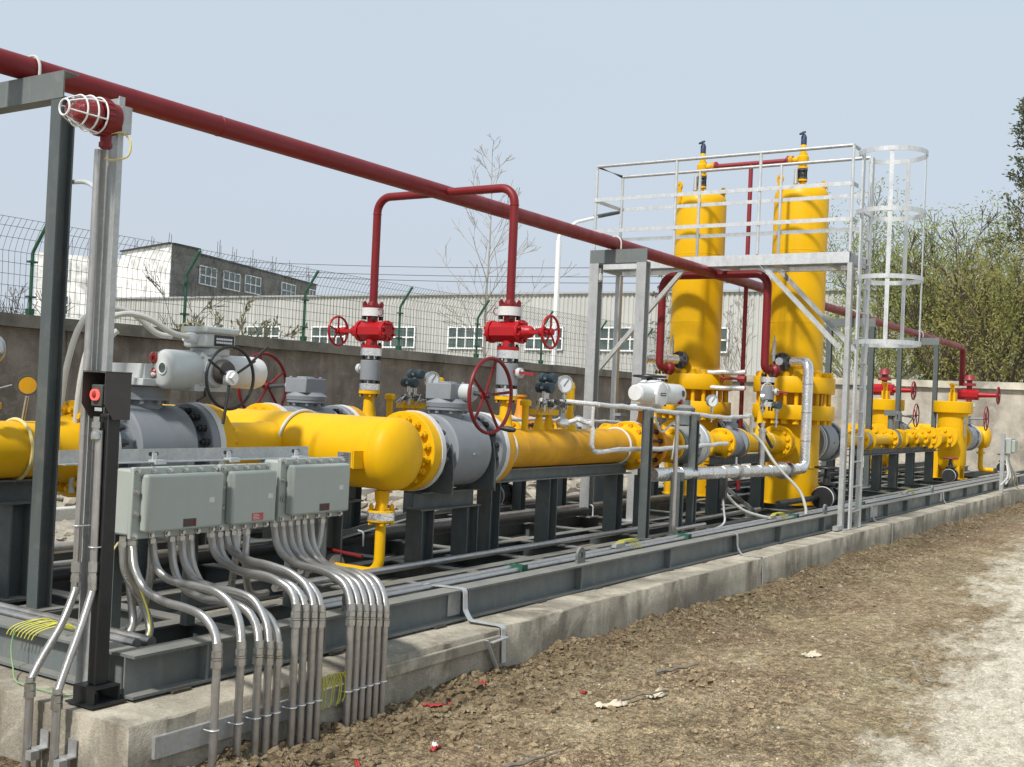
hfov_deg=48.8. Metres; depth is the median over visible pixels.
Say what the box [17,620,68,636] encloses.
earth wire
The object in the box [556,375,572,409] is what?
pressure gauge
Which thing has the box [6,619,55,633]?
earth wire
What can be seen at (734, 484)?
drain pipe
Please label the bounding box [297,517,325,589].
flexible conduit
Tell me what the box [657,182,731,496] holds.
filter tower
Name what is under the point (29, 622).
earth wire
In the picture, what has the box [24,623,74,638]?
earth wire
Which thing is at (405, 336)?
window
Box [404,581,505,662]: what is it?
earth strip
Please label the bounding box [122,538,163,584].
pipe support
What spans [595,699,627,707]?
rag
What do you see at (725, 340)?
bare tree
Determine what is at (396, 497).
rubble
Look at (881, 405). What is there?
filter vessel
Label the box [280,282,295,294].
window
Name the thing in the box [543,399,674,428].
regulator train
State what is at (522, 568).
pipe clip
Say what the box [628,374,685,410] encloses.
electric actuator
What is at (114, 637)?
conduit pipe
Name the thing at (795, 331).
filter tower
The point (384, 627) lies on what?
flexible conduit
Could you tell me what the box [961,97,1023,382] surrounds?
evergreen tree
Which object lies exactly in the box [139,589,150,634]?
earth wire
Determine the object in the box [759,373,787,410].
vent ball valve
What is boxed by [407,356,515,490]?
ball valve
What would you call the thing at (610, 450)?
tracing tube
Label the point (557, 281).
street lamp
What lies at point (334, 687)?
earth wire
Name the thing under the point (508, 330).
gate valve
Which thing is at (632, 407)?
tracing tube
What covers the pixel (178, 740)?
cover strip
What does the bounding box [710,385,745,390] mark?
tracing tube
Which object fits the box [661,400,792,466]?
regulator train
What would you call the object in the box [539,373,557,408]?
pressure transmitter
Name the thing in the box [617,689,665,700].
stick
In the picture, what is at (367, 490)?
kerb stone
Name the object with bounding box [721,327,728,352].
window
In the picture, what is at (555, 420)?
tracing tube
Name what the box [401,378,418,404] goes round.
pressure transmitter
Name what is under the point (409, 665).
cover strip
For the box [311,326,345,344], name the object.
window
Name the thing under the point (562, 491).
pipe support
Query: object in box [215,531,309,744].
flexible conduit
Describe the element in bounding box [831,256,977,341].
willow tree
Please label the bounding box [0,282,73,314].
bare bush
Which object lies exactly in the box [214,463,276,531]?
junction box
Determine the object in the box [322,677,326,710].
earth wire
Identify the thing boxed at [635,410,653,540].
tracing stand
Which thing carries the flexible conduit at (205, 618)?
on the ground
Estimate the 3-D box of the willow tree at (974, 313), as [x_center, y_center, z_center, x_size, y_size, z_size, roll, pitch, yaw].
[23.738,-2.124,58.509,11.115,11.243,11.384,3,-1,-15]
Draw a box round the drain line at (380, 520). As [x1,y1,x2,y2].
[300,511,394,569]
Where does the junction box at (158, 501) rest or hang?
attached to the box bracket at (189, 456)
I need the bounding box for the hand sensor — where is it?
[719,478,727,498]
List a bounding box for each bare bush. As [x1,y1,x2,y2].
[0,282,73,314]
[138,262,230,328]
[175,292,306,338]
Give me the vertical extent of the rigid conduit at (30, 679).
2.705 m
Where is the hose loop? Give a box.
[761,382,773,390]
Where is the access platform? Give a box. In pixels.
[593,143,871,530]
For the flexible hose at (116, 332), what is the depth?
6.64 m
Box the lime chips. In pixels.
[404,530,1023,763]
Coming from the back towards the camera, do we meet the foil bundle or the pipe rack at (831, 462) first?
the pipe rack at (831, 462)
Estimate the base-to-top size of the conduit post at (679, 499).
0.577 m
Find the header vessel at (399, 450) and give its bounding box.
[162,403,441,512]
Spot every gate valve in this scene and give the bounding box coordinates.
[327,301,395,348]
[483,299,559,350]
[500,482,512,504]
[811,466,838,507]
[873,369,916,399]
[942,457,958,481]
[957,375,1000,415]
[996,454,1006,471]
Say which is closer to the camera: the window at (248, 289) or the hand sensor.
the hand sensor
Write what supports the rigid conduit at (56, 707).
attached to the emergency stop
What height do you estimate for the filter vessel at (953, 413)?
1.850 m
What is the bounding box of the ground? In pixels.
[0,458,1023,766]
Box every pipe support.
[0,478,32,602]
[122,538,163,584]
[166,533,206,547]
[314,486,363,561]
[512,481,525,510]
[557,478,566,505]
[626,474,639,527]
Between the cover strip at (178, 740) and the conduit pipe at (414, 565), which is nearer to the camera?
the cover strip at (178, 740)
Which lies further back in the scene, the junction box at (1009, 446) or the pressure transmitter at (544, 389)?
the junction box at (1009, 446)
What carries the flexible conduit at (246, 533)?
hanging from the junction box at (249, 495)
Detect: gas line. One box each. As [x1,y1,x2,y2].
[349,377,520,428]
[488,382,641,482]
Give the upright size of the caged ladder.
4.245 m
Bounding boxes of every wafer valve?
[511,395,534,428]
[632,411,667,469]
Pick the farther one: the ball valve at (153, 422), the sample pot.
the sample pot
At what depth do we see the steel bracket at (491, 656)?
6.30 m
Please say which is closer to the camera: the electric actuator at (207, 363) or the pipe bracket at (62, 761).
the pipe bracket at (62, 761)
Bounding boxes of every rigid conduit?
[22,149,101,766]
[49,430,103,766]
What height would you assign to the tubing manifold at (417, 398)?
0.114 m
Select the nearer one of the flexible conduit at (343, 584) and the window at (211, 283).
the flexible conduit at (343, 584)
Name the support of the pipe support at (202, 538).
on the skid frame
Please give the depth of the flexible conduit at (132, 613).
5.17 m
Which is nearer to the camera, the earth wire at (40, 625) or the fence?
the earth wire at (40, 625)
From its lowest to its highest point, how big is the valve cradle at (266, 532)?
0.851 m
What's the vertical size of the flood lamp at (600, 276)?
0.140 m
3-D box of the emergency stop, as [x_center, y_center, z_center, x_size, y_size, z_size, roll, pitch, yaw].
[-1.658,0.620,4.582,0.179,1.337,0.170,2,-1,33]
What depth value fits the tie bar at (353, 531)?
8.67 m
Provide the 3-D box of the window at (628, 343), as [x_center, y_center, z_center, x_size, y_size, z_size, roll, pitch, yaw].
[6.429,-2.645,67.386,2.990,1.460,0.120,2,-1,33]
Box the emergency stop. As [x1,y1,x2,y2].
[65,370,132,709]
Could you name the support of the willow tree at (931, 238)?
on the ground
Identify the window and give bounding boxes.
[66,296,68,314]
[198,265,216,286]
[222,270,240,291]
[244,275,260,294]
[247,326,280,338]
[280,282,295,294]
[307,289,315,294]
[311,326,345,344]
[382,326,415,347]
[447,327,482,348]
[524,327,563,350]
[600,327,633,351]
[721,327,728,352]
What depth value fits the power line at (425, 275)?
88.67 m
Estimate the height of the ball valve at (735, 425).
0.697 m
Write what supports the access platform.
on the concrete plinth
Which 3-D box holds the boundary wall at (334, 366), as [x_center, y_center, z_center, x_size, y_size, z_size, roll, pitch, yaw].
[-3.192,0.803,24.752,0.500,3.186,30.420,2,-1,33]
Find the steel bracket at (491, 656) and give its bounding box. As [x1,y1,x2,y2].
[485,636,509,669]
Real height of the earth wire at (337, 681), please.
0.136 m
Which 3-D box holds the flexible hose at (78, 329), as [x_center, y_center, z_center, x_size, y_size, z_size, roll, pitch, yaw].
[-2.267,0.083,6.451,0.642,1.051,0.063,3,-1,-38]
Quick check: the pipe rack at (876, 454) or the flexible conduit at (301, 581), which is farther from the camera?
the pipe rack at (876, 454)
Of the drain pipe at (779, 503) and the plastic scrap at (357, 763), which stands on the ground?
the plastic scrap at (357, 763)
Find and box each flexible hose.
[57,306,172,490]
[68,311,189,492]
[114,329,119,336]
[654,416,674,459]
[722,476,776,517]
[751,433,806,513]
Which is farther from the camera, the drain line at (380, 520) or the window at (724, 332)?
the window at (724, 332)
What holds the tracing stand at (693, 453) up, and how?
on the skid frame
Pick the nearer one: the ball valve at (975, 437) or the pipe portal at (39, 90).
the pipe portal at (39, 90)
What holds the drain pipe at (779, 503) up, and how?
on the skid frame
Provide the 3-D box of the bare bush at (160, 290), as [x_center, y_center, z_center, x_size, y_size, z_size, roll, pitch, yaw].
[-8.044,-0.546,26.478,3.585,4.336,3.421,2,-1,33]
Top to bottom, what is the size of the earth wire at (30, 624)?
0.066 m
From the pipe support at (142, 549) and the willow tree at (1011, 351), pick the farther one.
the willow tree at (1011, 351)
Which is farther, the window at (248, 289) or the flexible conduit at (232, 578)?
the window at (248, 289)
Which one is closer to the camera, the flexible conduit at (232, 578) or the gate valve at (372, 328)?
the flexible conduit at (232, 578)
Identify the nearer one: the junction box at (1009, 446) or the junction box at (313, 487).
the junction box at (313, 487)
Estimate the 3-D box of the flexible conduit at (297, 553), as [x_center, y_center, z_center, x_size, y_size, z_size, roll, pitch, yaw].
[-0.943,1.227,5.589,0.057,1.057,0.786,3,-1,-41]
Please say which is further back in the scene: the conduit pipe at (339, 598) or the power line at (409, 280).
the power line at (409, 280)
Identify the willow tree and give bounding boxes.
[805,171,1023,379]
[826,186,1023,380]
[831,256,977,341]
[842,185,1023,388]
[891,221,1023,380]
[940,265,1022,382]
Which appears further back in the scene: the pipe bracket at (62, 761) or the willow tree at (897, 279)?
the willow tree at (897, 279)
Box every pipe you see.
[0,48,965,385]
[0,400,80,496]
[0,602,155,646]
[0,606,141,646]
[53,494,669,568]
[53,495,697,582]
[54,489,626,553]
[271,507,761,591]
[308,472,1015,603]
[325,473,1019,610]
[357,530,363,545]
[647,353,678,363]
[651,357,813,481]
[671,415,705,530]
[705,465,904,487]
[713,156,788,489]
[775,495,818,506]
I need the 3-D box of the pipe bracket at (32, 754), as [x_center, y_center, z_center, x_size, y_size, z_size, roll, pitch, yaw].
[-1.896,1.442,4.503,0.050,0.105,0.073,2,-1,33]
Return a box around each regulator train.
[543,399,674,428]
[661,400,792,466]
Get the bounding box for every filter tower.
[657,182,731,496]
[752,174,835,505]
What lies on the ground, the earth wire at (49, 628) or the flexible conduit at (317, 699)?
the flexible conduit at (317, 699)
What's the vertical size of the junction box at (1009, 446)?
1.058 m
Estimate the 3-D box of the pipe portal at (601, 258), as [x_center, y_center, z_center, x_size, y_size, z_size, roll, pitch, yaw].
[1.049,-0.070,11.482,0.740,2.894,0.200,2,-1,33]
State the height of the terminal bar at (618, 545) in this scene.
0.025 m
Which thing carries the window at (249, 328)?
in the factory shed
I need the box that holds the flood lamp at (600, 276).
[598,268,602,281]
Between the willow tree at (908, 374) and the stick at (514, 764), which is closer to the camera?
the stick at (514, 764)
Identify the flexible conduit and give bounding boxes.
[61,537,157,635]
[69,539,136,645]
[118,536,153,646]
[127,539,222,766]
[148,537,246,756]
[167,536,263,755]
[177,535,273,753]
[186,534,282,746]
[207,531,300,746]
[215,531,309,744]
[223,530,317,741]
[228,529,241,587]
[230,530,325,740]
[242,528,269,597]
[270,520,355,726]
[278,521,362,724]
[286,520,369,721]
[293,520,375,716]
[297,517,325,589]
[300,519,382,717]
[307,518,389,712]
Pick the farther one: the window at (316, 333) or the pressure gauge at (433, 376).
the window at (316, 333)
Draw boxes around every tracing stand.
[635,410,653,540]
[683,414,699,531]
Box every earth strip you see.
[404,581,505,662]
[728,532,763,584]
[865,505,892,543]
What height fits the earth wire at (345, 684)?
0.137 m
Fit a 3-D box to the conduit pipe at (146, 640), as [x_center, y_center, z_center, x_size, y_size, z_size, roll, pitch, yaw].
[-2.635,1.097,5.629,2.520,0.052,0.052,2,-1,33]
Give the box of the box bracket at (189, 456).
[58,446,312,628]
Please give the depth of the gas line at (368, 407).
9.59 m
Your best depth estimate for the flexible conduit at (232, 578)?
5.61 m
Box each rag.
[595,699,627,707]
[645,687,666,697]
[801,649,821,656]
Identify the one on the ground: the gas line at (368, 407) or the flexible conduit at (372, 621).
the flexible conduit at (372, 621)
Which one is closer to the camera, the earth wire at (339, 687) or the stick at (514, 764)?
the stick at (514, 764)
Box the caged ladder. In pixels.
[848,145,928,529]
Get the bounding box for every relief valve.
[693,141,713,190]
[788,131,808,183]
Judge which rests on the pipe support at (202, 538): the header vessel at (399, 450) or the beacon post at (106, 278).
the header vessel at (399, 450)
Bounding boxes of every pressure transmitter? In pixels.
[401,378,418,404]
[407,369,424,402]
[535,382,554,411]
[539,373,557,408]
[771,401,781,427]
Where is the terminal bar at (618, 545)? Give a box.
[612,543,625,547]
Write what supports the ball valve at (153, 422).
on the pipe support at (142, 549)
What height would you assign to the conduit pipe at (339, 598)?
0.044 m
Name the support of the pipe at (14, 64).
on the pipe portal at (39, 90)
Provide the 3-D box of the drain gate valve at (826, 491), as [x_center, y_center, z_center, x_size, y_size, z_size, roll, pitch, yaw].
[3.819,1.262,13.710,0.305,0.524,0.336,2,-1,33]
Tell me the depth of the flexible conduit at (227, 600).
4.67 m
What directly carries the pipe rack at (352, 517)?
on the skid frame
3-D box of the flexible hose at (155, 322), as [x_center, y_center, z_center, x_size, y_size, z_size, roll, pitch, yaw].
[-2.147,0.103,6.373,0.642,1.020,0.063,3,-1,-38]
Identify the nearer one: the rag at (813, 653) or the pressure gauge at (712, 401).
the rag at (813, 653)
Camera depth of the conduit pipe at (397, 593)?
8.32 m
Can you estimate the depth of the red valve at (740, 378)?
14.33 m
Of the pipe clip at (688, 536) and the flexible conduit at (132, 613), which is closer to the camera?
the flexible conduit at (132, 613)
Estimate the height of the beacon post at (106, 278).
2.478 m
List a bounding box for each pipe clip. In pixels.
[505,563,527,572]
[674,533,691,539]
[785,513,798,517]
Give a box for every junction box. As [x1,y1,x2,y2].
[115,465,223,539]
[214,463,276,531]
[260,457,349,521]
[999,434,1017,492]
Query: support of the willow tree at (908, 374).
on the ground
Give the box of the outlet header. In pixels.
[907,423,993,472]
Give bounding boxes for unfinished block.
[33,233,316,319]
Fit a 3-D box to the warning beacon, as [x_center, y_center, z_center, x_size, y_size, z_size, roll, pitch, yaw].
[-1.691,-1.065,4.578,0.161,0.205,0.294,2,-1,33]
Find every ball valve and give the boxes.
[112,363,226,466]
[237,352,359,415]
[355,342,381,395]
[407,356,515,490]
[495,344,534,402]
[654,370,667,405]
[719,418,748,432]
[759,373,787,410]
[819,422,840,460]
[900,403,919,429]
[967,406,988,450]
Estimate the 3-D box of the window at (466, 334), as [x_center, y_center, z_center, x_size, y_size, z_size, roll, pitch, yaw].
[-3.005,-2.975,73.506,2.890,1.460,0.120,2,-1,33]
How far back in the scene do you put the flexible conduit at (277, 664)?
4.83 m
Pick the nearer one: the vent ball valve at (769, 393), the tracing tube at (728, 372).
the vent ball valve at (769, 393)
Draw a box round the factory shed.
[115,287,984,381]
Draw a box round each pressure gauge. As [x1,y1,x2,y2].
[0,336,5,360]
[424,371,439,384]
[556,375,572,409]
[706,394,717,421]
[760,392,764,414]
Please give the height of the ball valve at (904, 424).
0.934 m
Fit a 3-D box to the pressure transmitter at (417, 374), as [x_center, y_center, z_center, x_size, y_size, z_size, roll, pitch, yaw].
[-0.856,0.027,10.005,0.151,0.302,0.087,2,-1,33]
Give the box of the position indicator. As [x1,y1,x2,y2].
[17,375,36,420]
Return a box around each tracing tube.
[512,417,658,423]
[556,416,728,454]
[566,399,753,433]
[591,406,595,423]
[707,369,746,374]
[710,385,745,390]
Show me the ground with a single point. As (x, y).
(844, 716)
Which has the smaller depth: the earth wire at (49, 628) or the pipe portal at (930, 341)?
the earth wire at (49, 628)
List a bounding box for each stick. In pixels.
[501,750,558,766]
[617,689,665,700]
[655,662,699,673]
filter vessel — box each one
[870,381,904,473]
[933,383,972,479]
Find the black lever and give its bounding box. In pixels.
[758,423,772,447]
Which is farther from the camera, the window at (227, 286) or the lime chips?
the window at (227, 286)
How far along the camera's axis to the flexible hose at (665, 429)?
10.27 m
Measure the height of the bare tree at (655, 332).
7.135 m
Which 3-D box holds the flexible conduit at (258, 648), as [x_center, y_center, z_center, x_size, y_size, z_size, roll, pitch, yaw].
[-1.333,1.212,4.984,0.766,1.037,0.054,2,-1,43]
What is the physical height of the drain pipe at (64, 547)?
0.068 m
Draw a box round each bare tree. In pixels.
[435,136,579,357]
[647,275,671,370]
[720,305,738,369]
[724,286,757,369]
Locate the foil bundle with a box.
[556,418,570,427]
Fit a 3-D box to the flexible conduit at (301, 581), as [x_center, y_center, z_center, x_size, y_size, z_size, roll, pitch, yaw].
[-1.152,1.224,5.263,0.767,1.037,0.057,2,-1,44]
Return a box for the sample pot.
[758,422,766,464]
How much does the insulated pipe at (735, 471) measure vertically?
1.440 m
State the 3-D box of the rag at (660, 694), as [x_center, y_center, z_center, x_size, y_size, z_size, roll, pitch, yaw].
[0.780,1.682,6.124,0.141,0.048,0.057,3,-1,-38]
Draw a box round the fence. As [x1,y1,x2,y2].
[0,215,669,373]
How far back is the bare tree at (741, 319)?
54.75 m
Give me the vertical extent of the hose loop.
0.098 m
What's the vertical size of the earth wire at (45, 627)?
0.074 m
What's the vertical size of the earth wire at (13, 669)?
0.177 m
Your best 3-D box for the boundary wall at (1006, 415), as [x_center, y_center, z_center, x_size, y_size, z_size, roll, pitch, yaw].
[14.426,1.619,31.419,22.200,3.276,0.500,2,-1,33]
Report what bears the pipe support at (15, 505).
on the concrete plinth
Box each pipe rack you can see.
[343,487,412,529]
[476,463,631,555]
[593,465,658,501]
[700,453,772,515]
[828,448,850,478]
[847,446,939,493]
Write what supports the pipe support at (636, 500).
on the skid frame
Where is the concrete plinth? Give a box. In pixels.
[0,469,1023,766]
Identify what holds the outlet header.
on the skid frame
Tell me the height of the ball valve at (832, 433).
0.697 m
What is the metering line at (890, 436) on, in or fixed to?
on the pipe rack at (876, 454)
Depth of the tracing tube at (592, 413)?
10.34 m
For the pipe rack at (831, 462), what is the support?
on the skid frame
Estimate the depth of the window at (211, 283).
104.75 m
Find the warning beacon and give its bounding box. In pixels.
[58,94,131,149]
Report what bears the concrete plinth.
on the ground
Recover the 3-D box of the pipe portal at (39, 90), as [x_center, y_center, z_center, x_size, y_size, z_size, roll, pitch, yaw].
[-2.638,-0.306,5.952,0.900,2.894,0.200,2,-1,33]
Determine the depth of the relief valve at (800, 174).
14.26 m
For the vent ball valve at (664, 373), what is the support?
attached to the pipe at (14, 64)
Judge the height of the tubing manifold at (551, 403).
0.113 m
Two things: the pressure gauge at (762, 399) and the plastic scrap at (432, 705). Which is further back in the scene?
the pressure gauge at (762, 399)
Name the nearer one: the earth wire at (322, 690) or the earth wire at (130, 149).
the earth wire at (130, 149)
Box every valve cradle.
[262,522,278,537]
[398,443,495,567]
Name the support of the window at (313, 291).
in the unfinished block
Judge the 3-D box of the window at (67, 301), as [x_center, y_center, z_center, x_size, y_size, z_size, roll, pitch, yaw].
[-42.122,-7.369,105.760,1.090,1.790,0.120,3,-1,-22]
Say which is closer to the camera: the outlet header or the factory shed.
the outlet header
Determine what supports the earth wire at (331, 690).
attached to the concrete plinth
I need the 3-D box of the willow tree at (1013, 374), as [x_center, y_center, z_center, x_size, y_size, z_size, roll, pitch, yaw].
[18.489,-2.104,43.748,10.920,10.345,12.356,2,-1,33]
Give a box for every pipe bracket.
[25,729,48,760]
[53,738,77,766]
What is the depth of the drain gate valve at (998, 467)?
24.04 m
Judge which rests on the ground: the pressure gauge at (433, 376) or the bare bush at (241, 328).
the bare bush at (241, 328)
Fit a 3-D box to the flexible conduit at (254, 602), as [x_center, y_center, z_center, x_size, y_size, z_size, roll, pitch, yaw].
[-1.302,1.214,5.032,0.766,1.037,0.053,2,-1,43]
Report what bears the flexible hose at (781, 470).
on the skid frame
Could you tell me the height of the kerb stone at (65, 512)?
0.270 m
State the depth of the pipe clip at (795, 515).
11.93 m
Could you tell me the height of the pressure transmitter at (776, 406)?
0.302 m
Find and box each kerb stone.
[56,506,83,520]
[362,487,392,493]
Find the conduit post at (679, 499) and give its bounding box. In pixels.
[665,472,683,535]
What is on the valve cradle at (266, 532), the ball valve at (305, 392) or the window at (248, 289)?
the ball valve at (305, 392)
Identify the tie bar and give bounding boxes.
[343,510,439,538]
[727,487,757,513]
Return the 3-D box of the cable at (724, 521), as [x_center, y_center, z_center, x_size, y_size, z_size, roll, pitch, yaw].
[1.958,1.252,10.786,0.052,0.280,0.513,2,-1,27]
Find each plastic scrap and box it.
[353,759,359,766]
[423,702,450,706]
[428,744,442,750]
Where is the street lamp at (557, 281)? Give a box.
[551,211,619,364]
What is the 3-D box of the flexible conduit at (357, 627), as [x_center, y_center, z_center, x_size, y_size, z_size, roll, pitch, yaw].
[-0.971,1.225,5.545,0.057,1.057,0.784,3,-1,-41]
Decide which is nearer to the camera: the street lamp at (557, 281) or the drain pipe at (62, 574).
the drain pipe at (62, 574)
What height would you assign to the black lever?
0.281 m
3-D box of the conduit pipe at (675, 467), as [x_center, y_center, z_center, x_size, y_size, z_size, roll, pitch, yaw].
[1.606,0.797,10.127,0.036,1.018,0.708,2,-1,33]
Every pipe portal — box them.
[0,55,78,611]
[576,236,650,521]
[820,310,875,486]
[894,330,939,474]
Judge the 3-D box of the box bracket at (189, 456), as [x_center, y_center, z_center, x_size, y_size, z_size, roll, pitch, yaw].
[-1.492,0.749,5.566,0.115,0.864,1.730,2,-1,33]
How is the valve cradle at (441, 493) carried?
on the skid frame
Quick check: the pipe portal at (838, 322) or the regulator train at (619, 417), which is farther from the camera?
the pipe portal at (838, 322)
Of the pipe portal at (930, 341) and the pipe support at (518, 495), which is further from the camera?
the pipe portal at (930, 341)
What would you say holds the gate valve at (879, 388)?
attached to the pipe at (14, 64)
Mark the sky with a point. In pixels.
(567, 89)
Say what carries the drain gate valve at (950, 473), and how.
on the skid frame
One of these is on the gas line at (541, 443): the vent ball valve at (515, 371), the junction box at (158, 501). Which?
the vent ball valve at (515, 371)
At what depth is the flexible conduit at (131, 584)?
5.10 m
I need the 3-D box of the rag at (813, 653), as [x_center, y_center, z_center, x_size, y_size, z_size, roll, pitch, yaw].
[1.969,1.774,7.410,0.169,0.035,0.069,3,-1,-39]
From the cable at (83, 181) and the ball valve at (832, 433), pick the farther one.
the ball valve at (832, 433)
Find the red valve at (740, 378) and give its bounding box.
[720,374,746,382]
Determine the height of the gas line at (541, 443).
0.823 m
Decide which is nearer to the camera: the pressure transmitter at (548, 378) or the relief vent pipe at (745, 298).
the pressure transmitter at (548, 378)
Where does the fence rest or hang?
on the boundary wall at (334, 366)
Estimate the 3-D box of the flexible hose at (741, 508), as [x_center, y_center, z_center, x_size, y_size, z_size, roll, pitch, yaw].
[2.403,1.115,11.365,0.697,0.496,0.237,3,-1,-14]
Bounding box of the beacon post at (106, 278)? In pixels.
[75,96,124,693]
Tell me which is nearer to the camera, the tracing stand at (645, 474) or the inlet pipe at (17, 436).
the inlet pipe at (17, 436)
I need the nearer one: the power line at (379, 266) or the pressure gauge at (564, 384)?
the pressure gauge at (564, 384)
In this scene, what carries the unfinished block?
on the ground
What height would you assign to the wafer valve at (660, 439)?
0.658 m
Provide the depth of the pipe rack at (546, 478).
9.22 m
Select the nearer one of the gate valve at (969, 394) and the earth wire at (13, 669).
the earth wire at (13, 669)
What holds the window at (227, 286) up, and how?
in the unfinished block
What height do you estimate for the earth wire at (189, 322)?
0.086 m
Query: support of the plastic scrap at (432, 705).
on the ground
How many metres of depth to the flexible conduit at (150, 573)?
5.23 m
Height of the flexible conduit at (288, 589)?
1.037 m
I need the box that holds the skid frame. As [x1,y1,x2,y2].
[0,461,1023,699]
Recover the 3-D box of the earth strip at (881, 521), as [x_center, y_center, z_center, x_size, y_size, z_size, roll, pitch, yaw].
[4.439,1.709,13.656,0.331,0.445,0.038,2,-1,29]
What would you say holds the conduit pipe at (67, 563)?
on the skid frame
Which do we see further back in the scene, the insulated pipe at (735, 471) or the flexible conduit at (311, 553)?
the insulated pipe at (735, 471)
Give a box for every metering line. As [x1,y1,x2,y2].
[743,420,883,433]
[833,410,957,459]
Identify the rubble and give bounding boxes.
[55,458,863,540]
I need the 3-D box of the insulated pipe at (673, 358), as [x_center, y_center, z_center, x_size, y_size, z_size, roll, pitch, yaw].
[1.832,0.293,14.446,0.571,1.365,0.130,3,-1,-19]
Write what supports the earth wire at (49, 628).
attached to the skid frame
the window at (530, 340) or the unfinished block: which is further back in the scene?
the unfinished block
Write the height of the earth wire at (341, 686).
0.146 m
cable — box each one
[72,179,92,187]
[714,499,725,527]
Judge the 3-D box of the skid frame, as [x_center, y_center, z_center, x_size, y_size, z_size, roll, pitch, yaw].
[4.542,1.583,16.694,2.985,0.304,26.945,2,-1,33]
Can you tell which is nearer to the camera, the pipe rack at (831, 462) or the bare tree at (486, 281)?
the pipe rack at (831, 462)
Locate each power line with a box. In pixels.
[198,267,768,276]
[200,271,831,282]
[208,260,589,267]
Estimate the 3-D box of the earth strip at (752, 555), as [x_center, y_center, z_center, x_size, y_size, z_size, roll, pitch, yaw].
[2.071,1.556,9.998,0.331,0.445,0.038,2,-1,29]
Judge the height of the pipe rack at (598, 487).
0.657 m
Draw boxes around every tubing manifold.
[396,393,428,406]
[535,399,575,413]
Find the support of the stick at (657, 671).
on the ground
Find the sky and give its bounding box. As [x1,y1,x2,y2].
[0,0,1023,381]
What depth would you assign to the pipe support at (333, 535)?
7.48 m
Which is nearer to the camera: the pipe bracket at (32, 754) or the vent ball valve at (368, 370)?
the pipe bracket at (32, 754)
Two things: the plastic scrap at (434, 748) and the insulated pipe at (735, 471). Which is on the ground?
the plastic scrap at (434, 748)
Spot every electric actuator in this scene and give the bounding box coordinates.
[149,326,268,423]
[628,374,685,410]
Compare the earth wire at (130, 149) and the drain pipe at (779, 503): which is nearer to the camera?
the earth wire at (130, 149)
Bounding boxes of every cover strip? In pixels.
[151,683,343,759]
[386,635,500,677]
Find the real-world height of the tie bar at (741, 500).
0.180 m
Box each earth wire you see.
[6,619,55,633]
[10,618,51,634]
[10,630,72,695]
[14,620,64,635]
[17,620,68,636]
[20,622,71,637]
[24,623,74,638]
[28,622,74,639]
[31,624,75,639]
[104,131,131,160]
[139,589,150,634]
[182,322,202,332]
[320,677,323,708]
[321,674,332,707]
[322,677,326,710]
[327,674,334,704]
[328,673,339,705]
[331,672,341,703]
[335,672,345,700]
[338,671,345,701]
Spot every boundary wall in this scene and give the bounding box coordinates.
[0,312,665,427]
[716,375,1023,471]
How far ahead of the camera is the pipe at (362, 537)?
8.54 m
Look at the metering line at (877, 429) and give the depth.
21.96 m
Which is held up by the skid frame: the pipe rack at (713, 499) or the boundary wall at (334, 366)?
the pipe rack at (713, 499)

